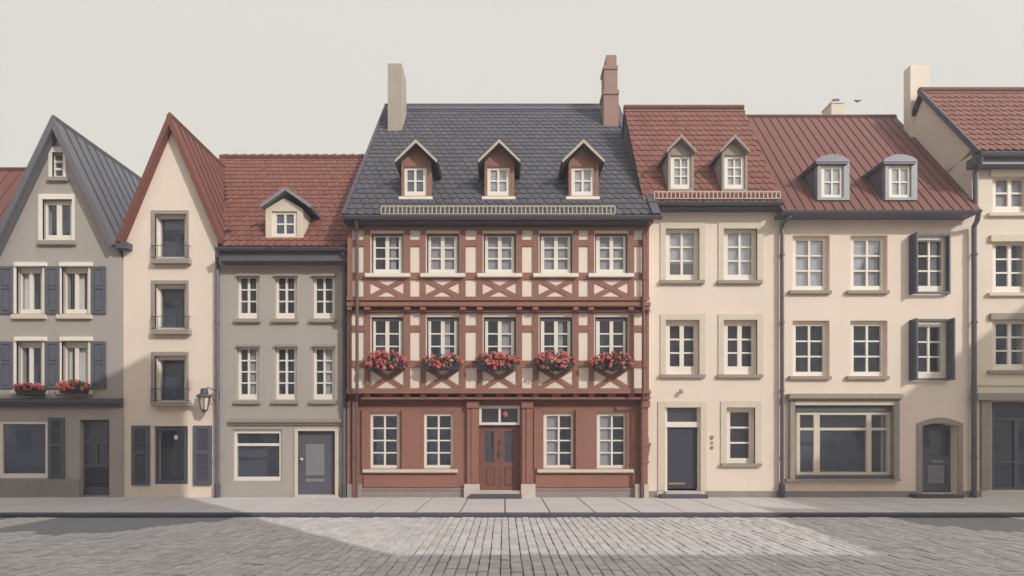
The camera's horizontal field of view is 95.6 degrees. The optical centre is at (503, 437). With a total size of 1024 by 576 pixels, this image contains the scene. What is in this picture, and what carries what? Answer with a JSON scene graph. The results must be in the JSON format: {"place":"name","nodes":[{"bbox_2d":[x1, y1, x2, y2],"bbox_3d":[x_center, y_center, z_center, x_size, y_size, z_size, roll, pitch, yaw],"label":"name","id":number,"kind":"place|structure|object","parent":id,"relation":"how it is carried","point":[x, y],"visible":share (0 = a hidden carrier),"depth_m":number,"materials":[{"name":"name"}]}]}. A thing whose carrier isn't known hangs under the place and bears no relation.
{"place":"outdoors","nodes":[
{"label":"outdoors","id":0,"kind":"place"},
{"bbox_2d":[0,167,25,220],"bbox_3d":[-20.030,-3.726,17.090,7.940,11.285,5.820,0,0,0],"label":"roof","id":1,"kind":"structure","parent":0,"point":[10,178],"depth_m":15.74,"materials":[{"name":"red tile"}]},
{"bbox_2d":[0,115,140,496],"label":"gabled house","id":2,"kind":"structure","parent":0,"point":[61,277],"depth_m":14.50,"materials":[{"name":"grey paint"}]},
{"bbox_2d":[0,421,46,477],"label":"shop window","id":3,"kind":"structure","parent":2,"relation":"in","point":[23,444],"depth_m":14.62,"materials":[{"name":"grey glass"}]},
{"bbox_2d":[11,262,46,318],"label":"window","id":4,"kind":"structure","parent":2,"relation":"in","point":[29,312],"depth_m":14.63,"materials":[{"name":"beige paint"}]},
{"bbox_2d":[11,337,46,393],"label":"window","id":5,"kind":"structure","parent":2,"relation":"in","point":[37,344],"depth_m":14.53,"materials":[{"name":"beige paint"}]},
{"bbox_2d":[12,381,46,395],"bbox_3d":[-14.624,-1.514,14.294,0.955,0.428,0.388,0,0,0],"label":"flower box","id":6,"kind":"object","parent":2,"relation":"attached to","point":[29,389],"visible":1,"depth_m":14.24,"materials":[{"name":"red plant"}]},
{"bbox_2d":[36,194,76,244],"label":"window","id":7,"kind":"structure","parent":2,"relation":"in","point":[59,239],"depth_m":14.49,"materials":[{"name":"beige paint"}]},
{"bbox_2d":[46,147,68,181],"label":"window","id":8,"kind":"structure","parent":2,"relation":"in","point":[63,178],"depth_m":14.47,"materials":[{"name":"beige paint"}]},
{"bbox_2d":[55,379,90,393],"bbox_3d":[-13.272,-1.581,14.300,1.048,0.463,0.378,0,0,0],"label":"flower box","id":9,"kind":"object","parent":2,"relation":"attached to","point":[74,386],"visible":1,"depth_m":14.23,"materials":[{"name":"red plant"}]},
{"bbox_2d":[56,262,92,318],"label":"window","id":10,"kind":"structure","parent":2,"relation":"in","point":[79,312],"depth_m":14.63,"materials":[{"name":"beige paint"}]},
{"bbox_2d":[56,337,92,393],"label":"window","id":11,"kind":"structure","parent":2,"relation":"in","point":[82,356],"depth_m":14.64,"materials":[{"name":"beige paint"}]},
{"bbox_2d":[84,420,108,494],"bbox_3d":[-12.907,0.665,14.640,0.942,2.406,0.120,0,0,0],"label":"door","id":12,"kind":"structure","parent":2,"relation":"in","point":[96,476],"depth_m":14.64,"materials":[{"name":"grey wood"}]},
{"bbox_2d":[422,519,600,575],"bbox_3d":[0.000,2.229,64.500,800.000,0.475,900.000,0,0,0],"label":"ground","id":13,"kind":"structure","parent":0,"point":[501,546],"depth_m":7.96,"materials":[{"name":"grey stone"}]},
{"bbox_2d":[0,512,1023,518],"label":"kerb","id":14,"kind":"structure","parent":13,"relation":"on","point":[535,515],"depth_m":11.37,"materials":[{"name":"grey stone"}]},
{"bbox_2d":[0,517,1023,575],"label":"road","id":15,"kind":"structure","parent":0,"point":[617,546],"depth_m":8.16,"materials":[{"name":"grey stone"}]},
{"bbox_2d":[0,518,1023,535],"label":"asphalt patches","id":16,"kind":"object","parent":15,"relation":"on","point":[57,526],"visible":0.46,"depth_m":10.48,"materials":[{"name":"grey asphalt"}]},
{"bbox_2d":[0,497,1023,511],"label":"pavement","id":17,"kind":"structure","parent":0,"point":[456,504],"depth_m":12.90,"materials":[{"name":"grey concrete"}]},
{"bbox_2d":[115,112,225,496],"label":"gabled house","id":18,"kind":"structure","parent":17,"relation":"on","point":[172,230],"depth_m":14.50,"materials":[{"name":"beige paint"}]},
{"bbox_2d":[150,210,191,264],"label":"window","id":19,"kind":"structure","parent":18,"relation":"in","point":[161,260],"depth_m":14.47,"materials":[{"name":"beige paint"}]},
{"bbox_2d":[150,280,191,334],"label":"window","id":20,"kind":"structure","parent":18,"relation":"in","point":[167,330],"depth_m":14.47,"materials":[{"name":"beige paint"}]},
{"bbox_2d":[150,352,191,406],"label":"window","id":21,"kind":"structure","parent":18,"relation":"in","point":[153,354],"depth_m":14.47,"materials":[{"name":"beige paint"}]},
{"bbox_2d":[155,426,187,483],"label":"window","id":22,"kind":"structure","parent":18,"relation":"in","point":[157,428],"depth_m":14.57,"materials":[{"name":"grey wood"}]},
{"bbox_2d":[214,154,363,497],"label":"tiled house","id":23,"kind":"structure","parent":17,"relation":"on","point":[281,301],"depth_m":14.50,"materials":[{"name":"grey paint"}]},
{"bbox_2d":[196,387,219,412],"bbox_3d":[-9.155,-1.151,14.254,0.552,0.797,0.492,0,0,0],"label":"wall lamp","id":24,"kind":"object","parent":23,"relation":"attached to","point":[203,396],"visible":1,"depth_m":14.16,"materials":[{"name":"metal"}]},
{"bbox_2d":[234,274,260,322],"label":"window","id":25,"kind":"structure","parent":23,"relation":"in","point":[241,276],"depth_m":14.60,"materials":[{"name":"beige paint"}]},
{"bbox_2d":[234,345,260,403],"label":"window","id":26,"kind":"structure","parent":23,"relation":"in","point":[254,349],"depth_m":14.60,"materials":[{"name":"beige paint"}]},
{"bbox_2d":[234,429,281,480],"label":"shop window","id":27,"kind":"structure","parent":23,"relation":"in","point":[236,444],"depth_m":14.57,"materials":[{"name":"beige paint"}]},
{"bbox_2d":[271,274,298,322],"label":"window","id":28,"kind":"structure","parent":23,"relation":"in","point":[278,276],"depth_m":14.60,"materials":[{"name":"beige paint"}]},
{"bbox_2d":[271,345,298,403],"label":"window","id":29,"kind":"structure","parent":23,"relation":"in","point":[278,347],"depth_m":14.60,"materials":[{"name":"beige paint"}]},
{"bbox_2d":[298,431,334,493],"bbox_3d":[-5.890,0.806,14.571,1.175,2.014,0.178,0,0,0],"label":"door","id":30,"kind":"structure","parent":23,"relation":"in","point":[316,449],"depth_m":14.60,"materials":[{"name":"wood"}]},
{"bbox_2d":[309,274,336,322],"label":"window","id":31,"kind":"structure","parent":23,"relation":"in","point":[316,276],"depth_m":14.60,"materials":[{"name":"beige paint"}]},
{"bbox_2d":[309,345,336,403],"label":"window","id":32,"kind":"structure","parent":23,"relation":"in","point":[328,360],"depth_m":14.60,"materials":[{"name":"beige paint"}]},
{"bbox_2d":[341,55,662,498],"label":"half timbered house","id":33,"kind":"structure","parent":17,"relation":"on","point":[520,231],"depth_m":14.31,"materials":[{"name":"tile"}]},
{"bbox_2d":[371,413,398,467],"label":"window","id":34,"kind":"structure","parent":33,"relation":"in","point":[372,414],"depth_m":14.59,"materials":[{"name":"beige paint"}]},
{"bbox_2d":[362,350,408,370],"bbox_3d":[-3.561,-2.305,13.925,1.390,0.634,0.521,0,0,0],"label":"flower box","id":35,"kind":"object","parent":33,"relation":"attached to","point":[379,363],"visible":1,"depth_m":13.83,"materials":[{"name":"red plant"}]},
{"bbox_2d":[365,234,409,277],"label":"window","id":36,"kind":"structure","parent":33,"relation":"in","point":[393,272],"depth_m":14.09,"materials":[{"name":"beige paint"}]},
{"bbox_2d":[372,317,402,362],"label":"window","id":37,"kind":"structure","parent":33,"relation":"in","point":[374,319],"depth_m":14.27,"materials":[{"name":"beige paint"}]},
{"bbox_2d":[424,413,452,467],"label":"window","id":38,"kind":"structure","parent":33,"relation":"in","point":[425,414],"depth_m":14.59,"materials":[{"name":"beige paint"}]},
{"bbox_2d":[420,352,463,370],"bbox_3d":[-1.867,-2.286,13.924,1.337,0.528,0.517,0,0,0],"label":"flower box","id":39,"kind":"object","parent":33,"relation":"attached to","point":[438,362],"visible":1,"depth_m":13.82,"materials":[{"name":"red plant"}]},
{"bbox_2d":[420,234,464,277],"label":"window","id":40,"kind":"structure","parent":33,"relation":"in","point":[442,249],"depth_m":14.09,"materials":[{"name":"beige paint"}]},
{"bbox_2d":[427,317,458,362],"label":"window","id":41,"kind":"structure","parent":33,"relation":"in","point":[445,333],"depth_m":14.27,"materials":[{"name":"beige paint"}]},
{"bbox_2d":[479,426,499,489],"bbox_3d":[-0.451,0.682,14.690,0.649,2.073,0.060,0,0,0],"label":"door","id":42,"kind":"structure","parent":33,"relation":"in","point":[489,472],"depth_m":14.66,"materials":[{"name":"red wood"}]},
{"bbox_2d":[473,351,520,370],"bbox_3d":[-0.203,-2.296,13.916,1.457,0.615,0.508,0,0,0],"label":"flower box","id":43,"kind":"object","parent":33,"relation":"attached to","point":[496,363],"visible":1,"depth_m":13.82,"materials":[{"name":"red plant"}]},
{"bbox_2d":[477,234,521,277],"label":"window","id":44,"kind":"structure","parent":33,"relation":"in","point":[499,249],"depth_m":14.09,"materials":[{"name":"beige paint"}]},
{"bbox_2d":[479,406,519,424],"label":"transom window","id":45,"kind":"structure","parent":33,"relation":"in","point":[480,407],"depth_m":14.55,"materials":[{"name":"beige paint"}]},
{"bbox_2d":[484,317,515,361],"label":"window","id":46,"kind":"structure","parent":33,"relation":"in","point":[506,333],"depth_m":14.27,"materials":[{"name":"beige paint"}]},
{"bbox_2d":[499,426,519,489],"bbox_3d":[0.177,0.682,14.651,0.657,2.073,0.138,0,0,0],"label":"door","id":47,"kind":"structure","parent":33,"relation":"in","point":[509,471],"depth_m":14.66,"materials":[{"name":"brown wood"}]},
{"bbox_2d":[533,350,575,371],"bbox_3d":[1.514,-2.303,13.920,1.276,0.659,0.510,0,0,0],"label":"flower box","id":48,"kind":"object","parent":33,"relation":"attached to","point":[545,364],"visible":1,"depth_m":13.82,"materials":[{"name":"red plant"}]},
{"bbox_2d":[539,317,571,362],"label":"window","id":49,"kind":"structure","parent":33,"relation":"in","point":[558,333],"depth_m":14.27,"materials":[{"name":"beige paint"}]},
{"bbox_2d":[533,234,578,277],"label":"window","id":50,"kind":"structure","parent":33,"relation":"in","point":[553,248],"depth_m":14.09,"materials":[{"name":"beige paint"}]},
{"bbox_2d":[543,413,572,467],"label":"window","id":51,"kind":"structure","parent":33,"relation":"in","point":[550,428],"depth_m":14.60,"materials":[{"name":"beige paint"}]},
{"bbox_2d":[588,234,633,277],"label":"window","id":52,"kind":"structure","parent":33,"relation":"in","point":[608,247],"depth_m":14.09,"materials":[{"name":"beige paint"}]},
{"bbox_2d":[595,317,626,362],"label":"window","id":53,"kind":"structure","parent":33,"relation":"in","point":[597,319],"depth_m":14.27,"materials":[{"name":"beige paint"}]},
{"bbox_2d":[597,413,625,467],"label":"window","id":54,"kind":"structure","parent":33,"relation":"in","point":[603,419],"depth_m":14.60,"materials":[{"name":"beige paint"}]},
{"bbox_2d":[588,351,635,370],"bbox_3d":[3.233,-2.294,13.918,1.408,0.609,0.520,0,0,0],"label":"flower box","id":55,"kind":"object","parent":33,"relation":"attached to","point":[619,363],"visible":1,"depth_m":13.83,"materials":[{"name":"red plant"}]},
{"bbox_2d":[621,105,784,498],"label":"tiled house","id":56,"kind":"structure","parent":17,"relation":"on","point":[703,176],"depth_m":14.50,"materials":[{"name":"beige paint"}]},
{"bbox_2d":[659,223,704,283],"bbox_3d":[5.568,-5.743,14.573,1.430,1.913,0.326,0,0,0],"label":"window","id":57,"kind":"structure","parent":56,"relation":"in","point":[676,247],"depth_m":14.64,"materials":[{"name":"beige paint"}]},
{"bbox_2d":[667,428,696,488],"bbox_3d":[5.625,0.656,14.630,0.959,1.917,0.121,0,0,0],"label":"door","id":58,"kind":"structure","parent":56,"relation":"in","point":[681,442],"depth_m":14.63,"materials":[{"name":"grey wood"}]},
{"bbox_2d":[659,314,705,377],"bbox_3d":[5.568,-2.853,14.555,1.430,1.995,0.290,0,0,0],"label":"window","id":59,"kind":"structure","parent":56,"relation":"in","point":[666,371],"depth_m":14.48,"materials":[{"name":"beige paint"}]},
{"bbox_2d":[717,223,762,283],"bbox_3d":[7.371,-5.743,14.573,1.442,1.913,0.326,0,0,0],"label":"window","id":60,"kind":"structure","parent":56,"relation":"in","point":[734,247],"depth_m":14.64,"materials":[{"name":"beige paint"}]},
{"bbox_2d":[717,314,762,377],"bbox_3d":[7.371,-2.853,14.555,1.442,1.995,0.290,0,0,0],"label":"window","id":61,"kind":"structure","parent":56,"relation":"in","point":[724,371],"depth_m":14.47,"materials":[{"name":"beige paint"}]},
{"bbox_2d":[720,401,761,466],"bbox_3d":[7.396,-0.111,14.555,1.276,2.044,0.290,0,0,0],"label":"window","id":62,"kind":"structure","parent":56,"relation":"in","point":[742,406],"depth_m":14.47,"materials":[{"name":"beige paint"}]},
{"bbox_2d":[746,99,982,498],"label":"seamed roof house","id":63,"kind":"structure","parent":17,"relation":"on","point":[878,322],"depth_m":14.50,"materials":[{"name":"beige paint"}]},
{"bbox_2d":[788,237,831,293],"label":"window","id":64,"kind":"structure","parent":63,"relation":"in","point":[807,255],"depth_m":14.65,"materials":[{"name":"beige paint"}]},
{"bbox_2d":[788,322,831,379],"bbox_3d":[9.532,-2.726,14.550,1.308,1.841,0.280,0,0,0],"label":"window","id":65,"kind":"structure","parent":63,"relation":"in","point":[808,375],"depth_m":14.63,"materials":[{"name":"beige paint"}]},
{"bbox_2d":[795,412,891,474],"bbox_3d":[10.695,0.201,14.630,3.026,1.974,0.160,0,0,0],"label":"shop window","id":66,"kind":"structure","parent":63,"relation":"in","point":[886,417],"depth_m":14.56,"materials":[{"name":"wood"}]},
{"bbox_2d":[846,237,889,293],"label":"window","id":67,"kind":"structure","parent":63,"relation":"in","point":[864,256],"depth_m":14.64,"materials":[{"name":"beige paint"}]},
{"bbox_2d":[846,322,889,379],"bbox_3d":[11.329,-2.726,14.550,1.309,1.841,0.280,0,0,0],"label":"window","id":68,"kind":"structure","parent":63,"relation":"in","point":[866,375],"depth_m":14.63,"materials":[{"name":"beige paint"}]},
{"bbox_2d":[918,322,943,377],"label":"window","id":69,"kind":"structure","parent":63,"relation":"in","point":[927,374],"depth_m":14.55,"materials":[{"name":"beige paint"}]},
{"bbox_2d":[918,237,945,290],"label":"window","id":70,"kind":"structure","parent":63,"relation":"in","point":[933,240],"depth_m":14.56,"materials":[{"name":"beige paint"}]},
{"bbox_2d":[922,424,950,491],"bbox_3d":[13.690,0.646,14.740,1.247,2.159,0.080,0,0,0],"label":"door","id":71,"kind":"structure","parent":63,"relation":"in","point":[936,470],"depth_m":14.72,"materials":[{"name":"grey wood"}]},
{"bbox_2d":[0,0,1023,176],"label":"sky","id":72,"kind":"structure","parent":0,"point":[247,77],"materials":[{"name":"white"}]},
{"bbox_2d":[904,65,1023,496],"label":"corner shop house","id":73,"kind":"structure","parent":0,"point":[970,140],"depth_m":14.64,"materials":[{"name":"beige paint"}]},
{"bbox_2d":[987,169,1023,216],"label":"window","id":74,"kind":"structure","parent":73,"relation":"in","point":[1006,191],"depth_m":14.60,"materials":[{"name":"beige paint"}]},
{"bbox_2d":[987,235,1023,295],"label":"window","id":75,"kind":"structure","parent":73,"relation":"in","point":[1008,290],"depth_m":14.60,"materials":[{"name":"beige paint"}]},
{"bbox_2d":[987,313,1023,373],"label":"window","id":76,"kind":"structure","parent":73,"relation":"in","point":[1008,368],"depth_m":14.60,"materials":[{"name":"beige paint"}]}
]}

